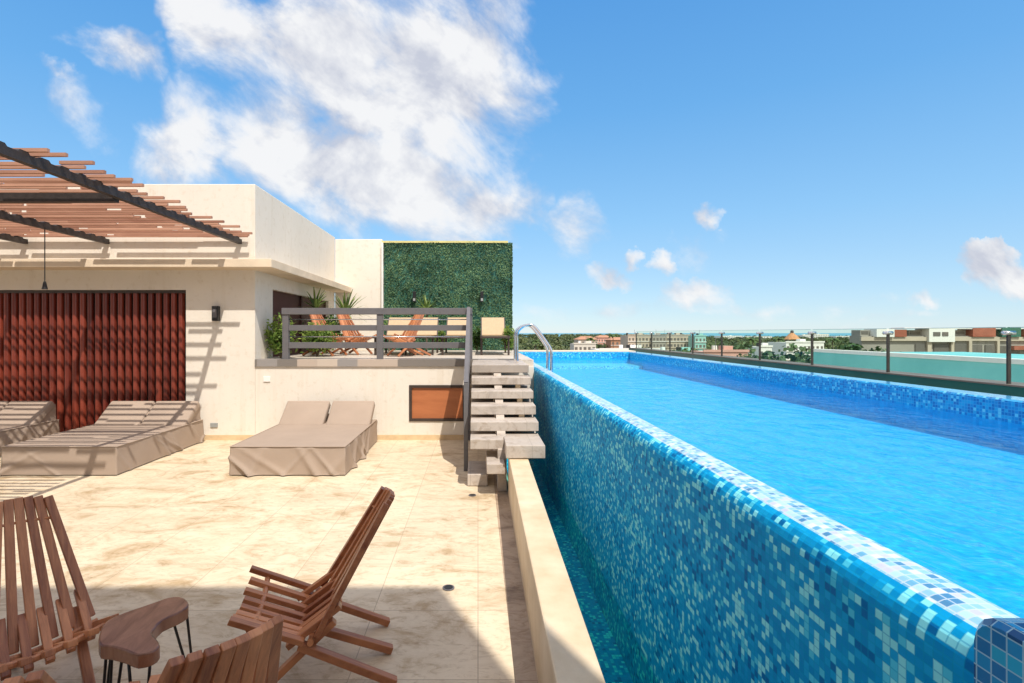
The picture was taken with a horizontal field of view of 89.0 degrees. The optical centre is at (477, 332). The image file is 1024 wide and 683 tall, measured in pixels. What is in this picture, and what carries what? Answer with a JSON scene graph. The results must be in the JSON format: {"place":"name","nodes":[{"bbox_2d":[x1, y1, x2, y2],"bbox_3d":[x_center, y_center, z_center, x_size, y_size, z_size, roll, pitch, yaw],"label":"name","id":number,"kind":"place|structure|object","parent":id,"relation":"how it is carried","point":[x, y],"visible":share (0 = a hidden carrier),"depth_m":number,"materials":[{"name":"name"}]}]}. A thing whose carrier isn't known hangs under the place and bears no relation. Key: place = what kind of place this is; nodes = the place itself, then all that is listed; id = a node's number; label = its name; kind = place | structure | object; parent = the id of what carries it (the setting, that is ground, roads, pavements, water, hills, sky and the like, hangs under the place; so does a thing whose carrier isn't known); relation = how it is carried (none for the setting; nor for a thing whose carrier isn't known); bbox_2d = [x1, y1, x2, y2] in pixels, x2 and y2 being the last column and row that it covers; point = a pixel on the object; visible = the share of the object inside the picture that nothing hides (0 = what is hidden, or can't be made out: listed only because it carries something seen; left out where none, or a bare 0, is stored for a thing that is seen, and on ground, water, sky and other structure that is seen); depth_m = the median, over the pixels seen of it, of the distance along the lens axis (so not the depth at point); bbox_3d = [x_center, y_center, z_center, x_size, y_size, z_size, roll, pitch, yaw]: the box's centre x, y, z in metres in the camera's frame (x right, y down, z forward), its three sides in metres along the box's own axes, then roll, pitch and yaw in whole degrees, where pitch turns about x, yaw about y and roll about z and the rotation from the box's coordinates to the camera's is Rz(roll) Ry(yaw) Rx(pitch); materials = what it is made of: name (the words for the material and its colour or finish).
{"place":"outdoors","nodes":[
{"label":"outdoors","id":0,"kind":"place"},
{"bbox_2d":[0,184,350,439],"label":"villa block","id":1,"kind":"structure","parent":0,"point":[91,333],"depth_m":7.82,"materials":[{"name":"beige paint"}]},
{"bbox_2d":[210,423,217,426],"bbox_3d":[-3.945,1.377,7.772,0.110,0.065,0.014,0,0,0],"label":"power outlet","id":2,"kind":"object","parent":1,"relation":"attached to","point":[213,424],"visible":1,"depth_m":7.76,"materials":[{"name":"white plastic"}]},
{"bbox_2d":[212,306,219,320],"bbox_3d":[-3.900,-0.290,7.737,0.090,0.220,0.084,0,0,0],"label":"wall lamp","id":3,"kind":"object","parent":1,"relation":"attached to","point":[215,313],"visible":1,"depth_m":7.70,"materials":[{"name":"black plastic"}]},
{"bbox_2d":[273,290,325,356],"bbox_3d":[-3.421,-0.155,10.022,0.070,1.110,3.155,0,0,0],"label":"window","id":4,"kind":"structure","parent":1,"relation":"in","point":[281,300],"depth_m":9.63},
{"bbox_2d":[268,350,533,365],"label":"terrace floor","id":5,"kind":"structure","parent":0,"point":[460,354],"depth_m":9.34,"materials":[{"name":"stone"}]},
{"bbox_2d":[263,312,298,357],"bbox_3d":[-3.129,0.036,8.226,0.585,0.743,0.584,0,0,0],"label":"leafy bush","id":6,"kind":"object","parent":5,"relation":"on","point":[274,339],"visible":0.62,"depth_m":8.15,"materials":[{"name":"green plant"}]},
{"bbox_2d":[304,287,329,351],"bbox_3d":[-3.123,-0.225,9.900,0.783,1.259,0.757,0,0,-26],"label":"spiky plant","id":7,"kind":"object","parent":5,"relation":"on","point":[315,301],"visible":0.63,"depth_m":9.85,"materials":[{"name":"green plant"}]},
{"bbox_2d":[296,318,340,356],"bbox_3d":[-2.744,0.072,8.912,0.876,0.674,0.766,0,0,0],"label":"leafy bush","id":8,"kind":"object","parent":5,"relation":"on","point":[319,339],"visible":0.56,"depth_m":8.83,"materials":[{"name":"green plant"}]},
{"bbox_2d":[301,315,344,353],"bbox_3d":[-2.963,-0.030,10.139,1.032,0.876,0.794,0,0,0],"label":"leafy bush","id":9,"kind":"object","parent":5,"relation":"on","point":[332,317],"visible":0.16,"depth_m":10.05,"materials":[{"name":"green plant"}]},
{"bbox_2d":[302,315,353,355],"bbox_3d":[-2.655,-0.001,9.224,0.722,0.802,0.542,0,0,21],"label":"stick chair","id":10,"kind":"object","parent":5,"relation":"on","point":[339,339],"visible":0.3,"depth_m":9.25,"materials":[{"name":"brown wood"}]},
{"bbox_2d":[328,289,369,351],"bbox_3d":[-2.729,-0.251,10.853,1.113,1.311,1.128,0,0,0],"label":"spiky plant","id":11,"kind":"object","parent":5,"relation":"on","point":[346,304],"visible":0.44,"depth_m":10.69,"materials":[{"name":"green plant"}]},
{"bbox_2d":[332,315,376,354],"bbox_3d":[-2.310,-0.001,9.741,0.722,0.802,0.542,0,0,27],"label":"stick chair","id":12,"kind":"object","parent":5,"relation":"on","point":[347,333],"visible":0.43,"depth_m":9.73,"materials":[{"name":"brown wood"}]},
{"bbox_2d":[335,239,382,349],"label":"back wall","id":13,"kind":"structure","parent":5,"relation":"on","point":[358,266],"depth_m":12.13,"materials":[{"name":"beige paint"}]},
{"bbox_2d":[372,317,412,354],"bbox_3d":[-1.620,0.038,10.089,0.535,0.731,1.598,0,0,0],"label":"sun lounger","id":14,"kind":"object","parent":5,"relation":"on","point":[397,322],"visible":0.3,"depth_m":10.62,"materials":[{"name":"beige fabric"}]},
{"bbox_2d":[384,315,430,356],"bbox_3d":[-1.259,-0.001,9.041,0.722,0.802,0.542,0,0,-37],"label":"stick chair","id":15,"kind":"object","parent":5,"relation":"on","point":[407,333],"visible":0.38,"depth_m":9.05,"materials":[{"name":"brown wood"}]},
{"bbox_2d":[404,317,438,354],"bbox_3d":[-1.070,0.038,10.089,0.535,0.731,1.598,0,0,0],"label":"sun lounger","id":16,"kind":"object","parent":5,"relation":"on","point":[428,333],"visible":0.32,"depth_m":10.60,"materials":[{"name":"beige fabric"}]},
{"bbox_2d":[417,295,441,351],"bbox_3d":[-1.080,-0.222,11.334,0.750,1.252,0.764,0,0,0],"label":"spiky plant","id":17,"kind":"object","parent":5,"relation":"on","point":[426,303],"visible":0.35,"depth_m":11.25,"materials":[{"name":"green plant"}]},
{"bbox_2d":[434,331,450,351],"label":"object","id":18,"kind":"object","parent":5,"relation":"on","point":[440,333],"visible":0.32,"depth_m":11.13,"materials":[{"name":"green plant"}]},
{"bbox_2d":[441,317,465,354],"bbox_3d":[-0.400,0.038,10.089,0.535,0.731,1.598,0,0,0],"label":"sun lounger","id":19,"kind":"object","parent":5,"relation":"on","point":[456,333],"visible":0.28,"depth_m":10.60,"materials":[{"name":"beige fabric"}]},
{"bbox_2d":[472,323,484,351],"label":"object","id":20,"kind":"object","parent":5,"relation":"on","point":[476,338],"visible":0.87,"depth_m":11.08,"materials":[{"name":"green plant"}]},
{"bbox_2d":[480,317,509,354],"bbox_3d":[0.310,0.038,10.089,0.535,0.731,1.598,0,0,0],"label":"sun lounger","id":21,"kind":"object","parent":5,"relation":"on","point":[492,327],"visible":0.96,"depth_m":10.63,"materials":[{"name":"beige fabric"}]},
{"bbox_2d":[501,325,514,350],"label":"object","id":22,"kind":"object","parent":5,"relation":"on","point":[508,331],"visible":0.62,"depth_m":10.54,"materials":[{"name":"green plant"}]},
{"bbox_2d":[381,241,512,349],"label":"hedge wall","id":23,"kind":"structure","parent":0,"point":[452,274],"depth_m":12.13,"materials":[{"name":"green plant"}]},
{"bbox_2d":[413,291,415,301],"bbox_3d":[-1.470,-0.840,12.025,0.070,0.240,0.110,0,0,0],"label":"wall lamp","id":24,"kind":"object","parent":23,"relation":"attached to","point":[414,296],"visible":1,"depth_m":11.98,"materials":[{"name":"black plastic"}]},
{"bbox_2d":[480,291,482,301],"bbox_3d":[0.090,-0.840,12.025,0.070,0.240,0.110,0,0,0],"label":"wall lamp","id":25,"kind":"object","parent":23,"relation":"attached to","point":[481,296],"visible":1,"depth_m":11.98,"materials":[{"name":"black plastic"}]},
{"bbox_2d":[0,0,1023,332],"label":"sky","id":26,"kind":"structure","parent":0,"point":[646,166],"materials":[{"name":"blue"}]},
{"bbox_2d":[518,350,635,351],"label":"pool deck","id":27,"kind":"structure","parent":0,"point":[577,351],"depth_m":11.21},
{"bbox_2d":[620,330,650,347],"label":"apartment block","id":28,"kind":"structure","parent":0,"point":[644,340],"depth_m":260.00,"materials":[{"name":"white paint"}]},
{"bbox_2d":[652,333,666,349],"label":"apartment block","id":29,"kind":"structure","parent":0,"point":[658,340],"depth_m":258.00,"materials":[{"name":"white paint"}]},
{"bbox_2d":[519,333,850,336],"bbox_3d":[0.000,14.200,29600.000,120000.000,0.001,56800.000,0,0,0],"label":"sea","id":30,"kind":"structure","parent":0,"point":[771,334],"depth_m":14783.28,"materials":[{"name":"liquid"}]},
{"bbox_2d":[688,330,706,350],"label":"teal tower","id":31,"kind":"structure","parent":0,"point":[699,341],"depth_m":250.00,"materials":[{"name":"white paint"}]},
{"bbox_2d":[691,338,748,356],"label":"building","id":32,"kind":"structure","parent":0,"point":[728,351],"depth_m":110.00,"materials":[{"name":"paint"}]},
{"bbox_2d":[747,343,772,356],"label":"white shed","id":33,"kind":"structure","parent":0,"point":[765,347],"depth_m":160.00,"materials":[{"name":"paint"}]},
{"bbox_2d":[814,349,1023,382],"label":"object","id":34,"kind":"structure","parent":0,"point":[988,366],"depth_m":18.12,"materials":[{"name":"teal glass"}]},
{"bbox_2d":[849,327,1023,353],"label":"resort building","id":35,"kind":"structure","parent":0,"point":[986,340],"depth_m":121.80,"materials":[{"name":"white paint"}]},
{"bbox_2d":[933,332,940,335],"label":"window","id":36,"kind":"structure","parent":35,"relation":"in","point":[934,333],"depth_m":120.89,"materials":[{"name":"grey glass"}]},
{"label":"ground","id":37,"kind":"structure","parent":0,"visible":0},
{"bbox_2d":[530,340,540,349],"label":"palm tree","id":38,"kind":"object","parent":37,"relation":"on","point":[534,342],"visible":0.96,"depth_m":229.21,"materials":[{"name":"green plant"}]},
{"bbox_2d":[570,341,596,349],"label":"tiled house","id":39,"kind":"structure","parent":37,"relation":"on","point":[586,345],"depth_m":230.00,"materials":[{"name":"white paint"}]},
{"bbox_2d":[574,336,598,343],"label":"tiled house","id":40,"kind":"structure","parent":37,"relation":"on","point":[582,339],"depth_m":331.66,"materials":[{"name":"white paint"}]},
{"bbox_2d":[595,335,611,344],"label":"tiled house","id":41,"kind":"structure","parent":37,"relation":"on","point":[602,339],"depth_m":350.00,"materials":[{"name":"pink paint"}]},
{"bbox_2d":[608,333,617,347],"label":"palm tree","id":42,"kind":"object","parent":37,"relation":"on","point":[612,335],"visible":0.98,"depth_m":239.85,"materials":[{"name":"green plant"}]},
{"bbox_2d":[606,337,619,347],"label":"tiled house","id":43,"kind":"structure","parent":37,"relation":"on","point":[610,341],"depth_m":300.66,"materials":[{"name":"orange paint"}]},
{"bbox_2d":[590,345,659,349],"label":"white shed","id":44,"kind":"structure","parent":37,"relation":"on","point":[627,347],"depth_m":139.80,"materials":[{"name":"paint"}]},
{"bbox_2d":[660,347,689,350],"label":"white shed","id":45,"kind":"structure","parent":37,"relation":"on","point":[677,348],"depth_m":123.99,"materials":[{"name":"paint"}]},
{"bbox_2d":[666,333,690,350],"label":"apartment block","id":46,"kind":"structure","parent":37,"relation":"on","point":[679,339],"depth_m":260.00,"materials":[{"name":"white paint"}]},
{"bbox_2d":[512,334,848,350],"bbox_3d":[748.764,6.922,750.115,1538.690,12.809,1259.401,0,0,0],"label":"wood","id":47,"kind":"object","parent":37,"relation":"on","point":[555,342],"visible":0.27,"depth_m":460.44,"materials":[{"name":"green plant"}]},
{"bbox_2d":[677,348,690,351],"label":"broadleaf tree","id":48,"kind":"object","parent":37,"relation":"on","point":[685,349],"visible":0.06,"depth_m":111.21,"materials":[{"name":"green plant"}]},
{"bbox_2d":[714,335,741,340],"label":"beach hotel","id":49,"kind":"structure","parent":37,"relation":"on","point":[730,336],"depth_m":900.00,"materials":[{"name":"white paint"}]},
{"bbox_2d":[733,341,755,356],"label":"broadleaf tree","id":50,"kind":"object","parent":37,"relation":"on","point":[745,346],"visible":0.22,"depth_m":117.42,"materials":[{"name":"green plant"}]},
{"bbox_2d":[736,353,758,357],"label":"broadleaf tree","id":51,"kind":"object","parent":37,"relation":"on","point":[745,355],"visible":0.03,"depth_m":87.03,"materials":[{"name":"green plant"}]},
{"bbox_2d":[744,337,758,345],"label":"palm tree","id":52,"kind":"object","parent":37,"relation":"on","point":[752,340],"visible":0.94,"depth_m":169.03,"materials":[{"name":"green plant"}]},
{"bbox_2d":[742,336,771,337],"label":"beach hotel","id":53,"kind":"structure","parent":37,"relation":"on","point":[758,336],"depth_m":929.80,"materials":[{"name":"white paint"}]},
{"bbox_2d":[758,351,785,360],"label":"broadleaf tree","id":54,"kind":"object","parent":37,"relation":"on","point":[770,355],"visible":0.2,"depth_m":80.13,"materials":[{"name":"green plant"}]},
{"bbox_2d":[772,337,784,341],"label":"palm tree","id":55,"kind":"object","parent":37,"relation":"on","point":[776,339],"visible":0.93,"depth_m":199.08,"materials":[{"name":"green plant"}]},
{"bbox_2d":[784,330,799,340],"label":"thatched palapa","id":56,"kind":"structure","parent":37,"relation":"on","point":[791,335],"depth_m":377.95,"materials":[{"name":"brown plant"}]},
{"bbox_2d":[778,343,810,361],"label":"broadleaf tree","id":57,"kind":"object","parent":37,"relation":"on","point":[797,353],"visible":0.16,"depth_m":85.08,"materials":[{"name":"green plant"}]},
{"bbox_2d":[768,339,824,360],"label":"white shed","id":58,"kind":"structure","parent":37,"relation":"on","point":[798,343],"depth_m":190.00,"materials":[{"name":"paint"}]},
{"bbox_2d":[790,354,810,362],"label":"broadleaf tree","id":59,"kind":"object","parent":37,"relation":"on","point":[807,359],"visible":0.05,"depth_m":96.57,"materials":[{"name":"green plant"}]},
{"bbox_2d":[791,358,810,362],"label":"broadleaf tree","id":60,"kind":"object","parent":37,"relation":"on","point":[802,361],"visible":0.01,"depth_m":78.29,"materials":[{"name":"green plant"}]},
{"bbox_2d":[805,334,828,337],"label":"beach hotel","id":61,"kind":"structure","parent":37,"relation":"on","point":[820,335],"depth_m":990.00,"materials":[{"name":"white paint"}]},
{"bbox_2d":[824,338,840,347],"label":"palm tree","id":62,"kind":"object","parent":37,"relation":"on","point":[833,339],"visible":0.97,"depth_m":179.62,"materials":[{"name":"green plant"}]},
{"bbox_2d":[832,344,866,350],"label":"broadleaf tree","id":63,"kind":"object","parent":37,"relation":"on","point":[844,347],"visible":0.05,"depth_m":113.44,"materials":[{"name":"green plant"}]},
{"bbox_2d":[847,342,885,351],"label":"broadleaf tree","id":64,"kind":"object","parent":37,"relation":"on","point":[854,346],"visible":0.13,"depth_m":108.42,"materials":[{"name":"green plant"}]},
{"bbox_3d":[-4.500,7.755,4.900,19.000,11.690,21.800,0,0,0],"label":"hotel block","id":65,"kind":"object","parent":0,"visible":0},
{"bbox_2d":[0,440,514,682],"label":"terrace floor","id":66,"kind":"structure","parent":65,"relation":"on","point":[199,528],"depth_m":3.81,"materials":[{"name":"stone"}]},
{"bbox_2d":[0,401,59,455],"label":"covered daybed","id":67,"kind":"object","parent":66,"relation":"on","point":[20,421],"visible":0.87,"depth_m":7.35,"materials":[{"name":"beige fabric"}]},
{"bbox_2d":[0,495,118,682],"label":"stick chair","id":68,"kind":"object","parent":66,"relation":"on","point":[21,630],"visible":0.98,"depth_m":2.39,"materials":[{"name":"brown wood"}]},
{"bbox_2d":[0,670,160,682],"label":"stick chair","id":69,"kind":"object","parent":66,"relation":"on","point":[42,676],"visible":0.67,"depth_m":1.23,"materials":[{"name":"brown wood"}]},
{"bbox_2d":[0,401,204,474],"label":"covered daybed","id":70,"kind":"object","parent":66,"relation":"on","point":[117,437],"visible":1,"depth_m":6.32,"materials":[{"name":"beige fabric"}]},
{"bbox_2d":[0,141,252,243],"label":"pergola","id":71,"kind":"object","parent":66,"relation":"on","point":[55,207],"visible":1,"depth_m":5.92,"materials":[{"name":"wood"}]},
{"bbox_2d":[42,229,47,288],"bbox_3d":[-5.540,-0.945,6.650,0.067,0.770,0.067,0,0,0],"label":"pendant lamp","id":72,"kind":"object","parent":71,"relation":"hanging from","point":[44,285],"visible":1,"depth_m":6.64,"materials":[{"name":"black plastic"}]},
{"bbox_2d":[98,597,191,682],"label":"stump table","id":73,"kind":"object","parent":66,"relation":"on","point":[128,638],"visible":0.88,"depth_m":2.03,"materials":[{"name":"brown wood"}]},
{"bbox_2d":[157,614,282,682],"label":"stick chair","id":74,"kind":"object","parent":66,"relation":"on","point":[252,656],"visible":1,"depth_m":1.37,"materials":[{"name":"brown wood"}]},
{"bbox_2d":[228,401,376,476],"bbox_3d":[-2.116,1.289,6.734,1.407,0.599,1.979,0,0,0],"label":"covered daybed","id":75,"kind":"object","parent":66,"relation":"on","point":[315,438],"visible":1,"depth_m":6.18,"materials":[{"name":"beige fabric"}]},
{"bbox_2d":[227,486,396,682],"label":"stick chair","id":76,"kind":"object","parent":66,"relation":"on","point":[312,614],"visible":0.94,"depth_m":2.51,"materials":[{"name":"brown wood"}]},
{"bbox_2d":[442,584,454,590],"bbox_3d":[-0.185,1.595,3.260,0.076,0.007,0.076,0,0,0],"label":"floor drain","id":77,"kind":"object","parent":66,"relation":"on","point":[448,587],"visible":1,"depth_m":3.25,"materials":[{"name":"grey paint"}]},
{"bbox_2d":[464,307,469,470],"bbox_3d":[-0.140,0.605,6.902,0.050,1.990,1.765,0,0,0],"label":"stair railing","id":78,"kind":"object","parent":66,"relation":"on","point":[467,395],"visible":0.88,"depth_m":6.28,"materials":[{"name":"grey metal"}]},
{"bbox_2d":[467,360,544,490],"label":"stone staircase","id":79,"kind":"structure","parent":66,"relation":"on","point":[504,424],"depth_m":5.77,"materials":[{"name":"grey stone"}]},
{"bbox_2d":[255,359,533,458],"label":"retaining wall","id":80,"kind":"structure","parent":65,"relation":"on","point":[417,399],"depth_m":7.79,"materials":[{"name":"beige paint"}]},
{"bbox_2d":[263,376,269,381],"bbox_3d":[-3.160,0.690,7.782,0.100,0.080,0.014,0,0,0],"label":"blank plate","id":81,"kind":"object","parent":80,"relation":"attached to","point":[266,378],"visible":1,"depth_m":7.78,"materials":[{"name":"white paint"}]},
{"bbox_2d":[282,308,471,358],"bbox_3d":[-1.518,0.012,7.860,2.865,0.776,0.110,0,0,0],"label":"terrace railing","id":82,"kind":"object","parent":80,"relation":"on","point":[380,328],"visible":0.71,"depth_m":7.83,"materials":[{"name":"grey paint"}]},
{"bbox_2d":[490,449,537,682],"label":"drain channel","id":83,"kind":"object","parent":65,"relation":"on","point":[524,666],"depth_m":3.14,"materials":[{"name":"beige stone"}]},
{"bbox_2d":[508,458,604,682],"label":"trough curb","id":84,"kind":"structure","parent":65,"relation":"on","point":[563,649],"depth_m":2.50,"materials":[{"name":"stone"}]},
{"bbox_2d":[507,459,633,682],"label":"trough floor","id":85,"kind":"structure","parent":65,"relation":"on","point":[612,665],"depth_m":3.61,"materials":[{"name":"blue tile"}]},
{"bbox_2d":[518,352,1023,682],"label":"swimming pool","id":86,"kind":"structure","parent":65,"relation":"on","point":[724,522],"depth_m":2.29,"materials":[{"name":"blue tile"}]},
{"bbox_2d":[514,324,552,371],"bbox_3d":[0.762,0.356,7.250,0.504,0.969,0.437,0,0,0],"label":"pool handrail","id":87,"kind":"object","parent":86,"relation":"attached to","point":[538,333],"visible":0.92,"depth_m":7.04,"materials":[{"name":"metal"}]},
{"bbox_2d":[629,348,1023,396],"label":"ledge wall","id":88,"kind":"structure","parent":65,"relation":"on","point":[1016,389],"depth_m":5.99,"materials":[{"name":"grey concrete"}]},
{"bbox_2d":[634,327,1023,383],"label":"glass fence","id":89,"kind":"object","parent":88,"relation":"on","point":[1008,334],"visible":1,"depth_m":5.89,"materials":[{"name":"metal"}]}
]}

